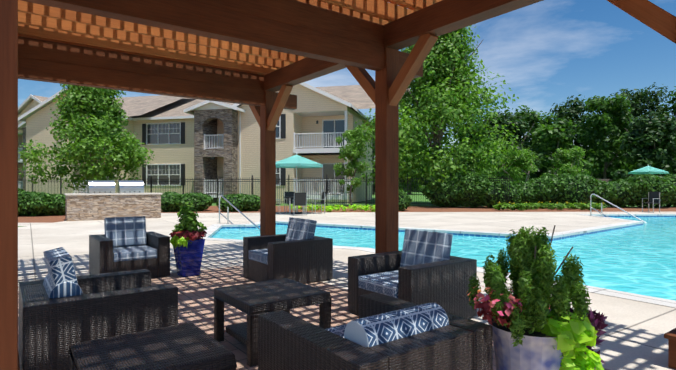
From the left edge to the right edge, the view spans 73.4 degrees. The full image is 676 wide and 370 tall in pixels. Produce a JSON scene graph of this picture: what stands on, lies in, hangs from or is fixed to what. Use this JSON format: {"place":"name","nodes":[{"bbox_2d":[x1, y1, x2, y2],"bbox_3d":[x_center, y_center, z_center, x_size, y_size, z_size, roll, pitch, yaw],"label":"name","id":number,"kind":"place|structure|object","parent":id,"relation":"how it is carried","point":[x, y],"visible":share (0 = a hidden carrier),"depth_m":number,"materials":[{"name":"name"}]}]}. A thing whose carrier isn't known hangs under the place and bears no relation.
{"place":"outdoors","nodes":[
{"label":"outdoors","id":0,"kind":"place"},
{"bbox_2d":[18,82,409,203],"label":"apartment building","id":1,"kind":"structure","parent":0,"point":[189,138],"depth_m":31.21,"materials":[{"name":"beige paint"}]},
{"bbox_2d":[18,206,675,222],"bbox_3d":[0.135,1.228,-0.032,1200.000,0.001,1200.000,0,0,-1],"label":"terrain","id":2,"kind":"structure","parent":0,"point":[61,218],"depth_m":21.84,"materials":[{"name":"brown soil"}]},
{"bbox_2d":[18,188,31,215],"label":"shrub","id":3,"kind":"object","parent":2,"relation":"on","point":[22,192],"depth_m":17.60,"materials":[{"name":"green plant"}]},
{"bbox_2d":[18,191,52,215],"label":"shrub","id":4,"kind":"object","parent":2,"relation":"on","point":[43,196],"depth_m":17.66,"materials":[{"name":"green plant"}]},
{"bbox_2d":[43,194,64,215],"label":"shrub","id":5,"kind":"object","parent":2,"relation":"on","point":[59,200],"depth_m":18.06,"materials":[{"name":"green plant"}]},
{"bbox_2d":[18,84,154,191],"bbox_3d":[-14.391,-2.645,26.600,7.509,7.758,6.638,0,0,-1],"label":"tree","id":6,"kind":"object","parent":2,"relation":"on","point":[103,123],"depth_m":25.46,"materials":[{"name":"green plant"}]},
{"bbox_2d":[161,191,184,211],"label":"shrub","id":7,"kind":"object","parent":2,"relation":"on","point":[177,199],"depth_m":20.53,"materials":[{"name":"green plant"}]},
{"bbox_2d":[181,192,213,210],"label":"shrub","id":8,"kind":"object","parent":2,"relation":"on","point":[209,200],"depth_m":21.05,"materials":[{"name":"green plant"}]},
{"bbox_2d":[216,193,251,211],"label":"shrub","id":9,"kind":"object","parent":2,"relation":"on","point":[245,199],"depth_m":20.71,"materials":[{"name":"green plant"}]},
{"bbox_2d":[242,194,259,210],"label":"shrub","id":10,"kind":"object","parent":2,"relation":"on","point":[254,206],"depth_m":21.13,"materials":[{"name":"green plant"}]},
{"bbox_2d":[288,204,374,211],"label":"ground cover plants","id":11,"kind":"object","parent":2,"relation":"on","point":[354,207],"visible":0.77,"depth_m":21.35,"materials":[{"name":"green plant"}]},
{"bbox_2d":[18,212,675,369],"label":"pool deck","id":12,"kind":"structure","parent":2,"relation":"on","point":[633,338],"depth_m":8.73,"materials":[{"name":"beige concrete"}]},
{"bbox_2d":[64,193,161,220],"bbox_3d":[-8.091,0.763,16.425,3.099,0.930,0.930,0,0,-33],"label":"stone counter","id":13,"kind":"object","parent":12,"relation":"on","point":[87,206],"visible":0.85,"depth_m":15.97,"materials":[{"name":"beige stone"}]},
{"bbox_2d":[88,180,143,193],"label":"barbecue grills","id":14,"kind":"object","parent":13,"relation":"on","point":[108,186],"visible":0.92,"depth_m":16.28,"materials":[{"name":"silver metal"}]},
{"bbox_2d":[218,195,259,229],"bbox_3d":[-2.997,1.087,13.800,2.171,1.521,0.100,0,0,41],"label":"pool handrail","id":15,"kind":"object","parent":12,"relation":"on","point":[227,218],"visible":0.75,"depth_m":14.16,"materials":[{"name":"silver metal"}]},
{"bbox_2d":[284,192,297,212],"bbox_3d":[-2.096,0.763,20.149,0.510,0.929,0.528,0,0,-20],"label":"chair","id":16,"kind":"object","parent":12,"relation":"on","point":[286,200],"visible":0.56,"depth_m":20.27,"materials":[{"name":"black"}]},
{"bbox_2d":[284,196,308,213],"bbox_3d":[-1.755,0.863,19.226,1.100,0.730,1.100,0,0,-1],"label":"table","id":17,"kind":"object","parent":12,"relation":"on","point":[289,197],"visible":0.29,"depth_m":19.05,"materials":[{"name":"black"}]},
{"bbox_2d":[276,152,322,213],"bbox_3d":[-1.755,-0.087,19.226,2.076,2.630,2.076,0,0,10],"label":"patio umbrella","id":18,"kind":"object","parent":12,"relation":"on","point":[296,161],"visible":0.92,"depth_m":18.67,"materials":[{"name":"teal fabric"}]},
{"bbox_2d":[293,193,306,215],"bbox_3d":[-1.547,0.763,18.265,0.510,0.929,0.528,0,0,-12],"label":"chair","id":19,"kind":"object","parent":12,"relation":"on","point":[300,199],"visible":0.88,"depth_m":18.06,"materials":[{"name":"black fabric"}]},
{"bbox_2d":[18,265,608,369],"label":"paver floor","id":20,"kind":"structure","parent":12,"relation":"on","point":[195,301],"depth_m":4.54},
{"bbox_2d":[67,322,236,369],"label":"wicker ottoman","id":21,"kind":"object","parent":20,"relation":"on","point":[189,346],"visible":1,"depth_m":2.25,"materials":[{"name":"black wicker"}]},
{"bbox_2d":[173,237,204,276],"bbox_3d":[-2.027,0.978,6.142,0.340,0.500,0.340,0,0,-36],"label":"planter","id":22,"kind":"object","parent":20,"relation":"on","point":[188,259],"visible":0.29,"depth_m":6.04,"materials":[{"name":"ceramic"}]},
{"bbox_2d":[170,232,191,247],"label":"trailing plant","id":23,"kind":"object","parent":22,"relation":"in","point":[181,241],"visible":0.62,"depth_m":5.92,"materials":[{"name":"green plant"}]},
{"bbox_2d":[169,228,206,240],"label":"flowers","id":24,"kind":"object","parent":22,"relation":"in","point":[193,235],"visible":0.75,"depth_m":6.00,"materials":[{"name":"red plant"}]},
{"bbox_2d":[172,201,207,232],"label":"shrub","id":25,"kind":"object","parent":22,"relation":"in","point":[188,221],"visible":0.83,"depth_m":6.09,"materials":[{"name":"green plant"}]},
{"bbox_2d":[19,216,492,369],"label":"armchairs","id":26,"kind":"object","parent":20,"relation":"on","point":[409,305],"visible":0.88,"depth_m":2.84,"materials":[{"name":"black wicker"}]},
{"bbox_2d":[212,278,331,366],"bbox_3d":[-0.516,1.018,3.491,0.680,0.420,0.680,0,0,-36],"label":"wicker coffee table","id":27,"kind":"object","parent":20,"relation":"on","point":[253,301],"visible":0.69,"depth_m":3.38,"materials":[{"name":"black wicker"}]},
{"bbox_2d":[467,225,572,369],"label":"ceramic planter","id":28,"kind":"object","parent":20,"relation":"on","point":[535,350],"depth_m":2.19,"materials":[{"name":"ceramic"}]},
{"bbox_2d":[476,294,525,327],"bbox_3d":[0.831,0.631,2.282,0.279,0.164,0.258,0,0,-36],"label":"coleus","id":29,"kind":"object","parent":28,"relation":"in","point":[485,307],"visible":0.29,"depth_m":2.24,"materials":[{"name":"plant"}]},
{"bbox_2d":[468,226,591,346],"bbox_3d":[0.969,0.483,2.328,0.528,0.546,0.579,0,0,-36],"label":"shrub","id":30,"kind":"object","parent":28,"relation":"in","point":[537,288],"visible":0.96,"depth_m":2.22,"materials":[{"name":"green plant"}]},
{"bbox_2d":[534,311,603,369],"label":"plant","id":31,"kind":"object","parent":28,"relation":"in","point":[574,336],"visible":0.81,"depth_m":2.16,"materials":[{"name":"green plant"}]},
{"bbox_2d":[568,305,607,363],"bbox_3d":[1.264,0.811,2.413,0.391,0.407,0.267,0,0,-36],"label":"plant","id":32,"kind":"object","parent":28,"relation":"in","point":[596,320],"visible":0.12,"depth_m":2.39,"materials":[{"name":"purple plant"}]},
{"bbox_2d":[312,192,325,213],"bbox_3d":[-0.822,0.763,19.541,0.528,0.929,0.510,0,0,-19],"label":"chair","id":33,"kind":"object","parent":12,"relation":"on","point":[323,196],"visible":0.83,"depth_m":19.43,"materials":[{"name":"black"}]},
{"bbox_2d":[0,0,675,369],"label":"pergola","id":34,"kind":"object","parent":12,"relation":"on","point":[256,56],"visible":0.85,"depth_m":5.30,"materials":[{"name":"brown wood"}]},
{"bbox_2d":[642,192,659,212],"bbox_3d":[14.054,0.763,20.340,0.528,0.929,0.510,0,0,-21],"label":"patio chair","id":35,"kind":"object","parent":12,"relation":"on","point":[653,198],"visible":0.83,"depth_m":20.40,"materials":[{"name":"black"}]},
{"bbox_2d":[333,127,369,204],"bbox_3d":[0.689,-1.028,25.932,1.886,4.531,2.720,0,0,-41],"label":"small tree","id":36,"kind":"object","parent":2,"relation":"on","point":[354,137],"depth_m":25.66,"materials":[{"name":"green plant"}]},
{"bbox_2d":[399,189,411,210],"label":"shrub","id":37,"kind":"object","parent":2,"relation":"on","point":[408,200],"depth_m":21.35,"materials":[{"name":"green plant"}]},
{"bbox_2d":[422,178,462,207],"bbox_3d":[5.963,0.430,24.961,2.800,1.686,2.173,0,0,-1],"label":"hedge","id":38,"kind":"object","parent":2,"relation":"on","point":[437,186],"depth_m":24.39,"materials":[{"name":"green plant"}]},
{"bbox_2d":[453,171,491,207],"bbox_3d":[7.345,0.269,24.537,2.580,2.077,2.224,0,0,-1],"label":"hedge","id":39,"kind":"object","parent":2,"relation":"on","point":[472,178],"depth_m":23.92,"materials":[{"name":"green plant"}]},
{"bbox_2d":[478,179,522,207],"bbox_3d":[8.521,0.429,24.186,2.658,1.717,2.082,0,0,-1],"label":"hedge","id":40,"kind":"object","parent":2,"relation":"on","point":[515,198],"depth_m":23.52,"materials":[{"name":"green plant"}]},
{"bbox_2d":[513,180,539,205],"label":"hedge","id":41,"kind":"object","parent":2,"relation":"on","point":[522,184],"depth_m":24.35,"materials":[{"name":"green plant"}]},
{"bbox_2d":[526,173,563,203],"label":"hedge","id":42,"kind":"object","parent":2,"relation":"on","point":[545,178],"depth_m":24.04,"materials":[{"name":"green plant"}]},
{"bbox_2d":[493,201,606,210],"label":"daylilies","id":43,"kind":"object","parent":2,"relation":"on","point":[551,206],"depth_m":22.15,"materials":[{"name":"green plant"}]},
{"bbox_2d":[555,172,598,204],"bbox_3d":[12.540,0.290,24.302,2.757,1.999,2.042,0,0,-1],"label":"hedge","id":44,"kind":"object","parent":2,"relation":"on","point":[587,179],"depth_m":23.64,"materials":[{"name":"green plant"}]},
{"bbox_2d":[591,179,613,206],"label":"hedge","id":45,"kind":"object","parent":2,"relation":"on","point":[606,185],"depth_m":24.48,"materials":[{"name":"green plant"}]},
{"bbox_2d":[605,179,640,207],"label":"hedge","id":46,"kind":"object","parent":2,"relation":"on","point":[624,186],"depth_m":24.18,"materials":[{"name":"green plant"}]},
{"bbox_2d":[623,174,675,207],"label":"hedge","id":47,"kind":"object","parent":2,"relation":"on","point":[644,182],"depth_m":23.72,"materials":[{"name":"green plant"}]},
{"bbox_2d":[662,174,675,206],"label":"hedge","id":48,"kind":"object","parent":2,"relation":"on","point":[670,177],"depth_m":24.94,"materials":[{"name":"green plant"}]},
{"bbox_2d":[18,0,675,160],"label":"sky","id":49,"kind":"structure","parent":0,"point":[548,52],"materials":[{"name":"blue"}]},
{"bbox_2d":[201,214,675,307],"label":"pool coping","id":50,"kind":"object","parent":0,"point":[213,230],"visible":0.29,"depth_m":11.93,"materials":[{"name":"beige concrete"}]},
{"bbox_2d":[589,193,645,222],"bbox_3d":[10.384,1.087,16.889,0.099,1.522,2.170,0,0,-26],"label":"pool handrail","id":51,"kind":"object","parent":50,"relation":"on","point":[611,204],"visible":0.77,"depth_m":17.35,"materials":[{"name":"silver metal"}]},
{"bbox_2d":[212,192,671,206],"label":"lawn","id":52,"kind":"structure","parent":0,"point":[420,198],"depth_m":30.00,"materials":[{"name":"green plant"}]},
{"bbox_2d":[18,94,182,190],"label":"apartment building","id":53,"kind":"structure","parent":52,"relation":"on","point":[30,102],"depth_m":39.64,"materials":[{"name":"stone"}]},
{"bbox_2d":[21,174,511,206],"bbox_3d":[-19.226,0.278,31.769,58.714,1.900,2.070,0,0,16],"label":"iron fence","id":54,"kind":"object","parent":52,"relation":"on","point":[252,179],"visible":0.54,"depth_m":27.65,"materials":[{"name":"black metal"}]},
{"bbox_2d":[372,131,374,193],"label":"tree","id":55,"kind":"object","parent":52,"relation":"on","point":[373,152],"depth_m":58.89,"materials":[{"name":"green plant"}]},
{"bbox_2d":[399,126,435,194],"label":"tree","id":56,"kind":"object","parent":52,"relation":"on","point":[421,187],"depth_m":57.08,"materials":[{"name":"green plant"}]},
{"bbox_2d":[338,25,523,204],"bbox_3d":[5.692,-5.234,28.657,11.270,12.976,11.923,0,0,-1],"label":"tree","id":57,"kind":"object","parent":52,"relation":"on","point":[462,107],"depth_m":26.26,"materials":[{"name":"green plant"}]},
{"bbox_2d":[444,146,494,177],"bbox_3d":[7.914,-0.553,27.343,3.214,3.580,3.139,0,0,-1],"label":"crepe myrtle","id":58,"kind":"object","parent":52,"relation":"on","point":[473,161],"depth_m":26.59,"materials":[{"name":"green plant"}]},
{"bbox_2d":[453,122,502,177],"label":"tree","id":59,"kind":"object","parent":52,"relation":"on","point":[470,135],"depth_m":51.48,"materials":[{"name":"green plant"}]},
{"bbox_2d":[458,109,549,181],"bbox_3d":[14.775,-2.767,39.705,8.651,8.162,8.177,0,0,-1],"label":"tree","id":60,"kind":"object","parent":52,"relation":"on","point":[520,122],"depth_m":39.79,"materials":[{"name":"green plant"}]},
{"bbox_2d":[500,147,551,181],"bbox_3d":[11.179,-0.509,27.232,2.824,3.496,3.166,0,0,-1],"label":"crepe myrtle","id":61,"kind":"object","parent":52,"relation":"on","point":[525,157],"depth_m":26.85,"materials":[{"name":"green plant"}]},
{"bbox_2d":[511,105,558,172],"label":"tree","id":62,"kind":"object","parent":52,"relation":"on","point":[533,117],"visible":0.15,"depth_m":47.53,"materials":[{"name":"green plant"}]},
{"bbox_2d":[520,118,593,181],"bbox_3d":[18.160,-2.212,38.226,5.306,6.912,5.825,0,0,-1],"label":"tree","id":63,"kind":"object","parent":52,"relation":"on","point":[545,138],"depth_m":37.59,"materials":[{"name":"green plant"}]},
{"bbox_2d":[552,146,588,176],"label":"crepe myrtle","id":64,"kind":"object","parent":52,"relation":"on","point":[566,158],"depth_m":26.88,"materials":[{"name":"green plant"}]},
{"bbox_2d":[549,94,619,178],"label":"tree","id":65,"kind":"object","parent":52,"relation":"on","point":[574,110],"depth_m":51.62,"materials":[{"name":"green plant"}]},
{"bbox_2d":[575,93,650,178],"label":"tree","id":66,"kind":"object","parent":52,"relation":"on","point":[613,118],"depth_m":45.53,"materials":[{"name":"green plant"}]},
{"bbox_2d":[600,82,672,178],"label":"tree","id":67,"kind":"object","parent":52,"relation":"on","point":[639,99],"depth_m":51.51,"materials":[{"name":"green plant"}]},
{"bbox_2d":[610,111,675,180],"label":"tree","id":68,"kind":"object","parent":52,"relation":"on","point":[643,136],"depth_m":39.83,"materials":[{"name":"green plant"}]},
{"bbox_2d":[628,165,668,173],"bbox_3d":[20.866,-0.087,30.504,2.076,2.630,2.076,0,0,10],"label":"patio umbrella","id":69,"kind":"object","parent":52,"relation":"on","point":[648,169],"visible":0.79,"depth_m":30.00,"materials":[{"name":"teal fabric"}]},
{"bbox_2d":[653,86,675,154],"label":"tree","id":70,"kind":"object","parent":52,"relation":"on","point":[673,106],"depth_m":50.34,"materials":[{"name":"green plant"}]},
{"bbox_2d":[212,217,675,300],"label":"pool water","id":71,"kind":"structure","parent":0,"point":[640,259],"depth_m":9.34,"materials":[{"name":"blue liquid"}]},
{"bbox_2d":[374,171,602,191],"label":"grass","id":72,"kind":"structure","parent":0,"point":[444,177],"depth_m":75.61,"materials":[{"name":"green plant"}]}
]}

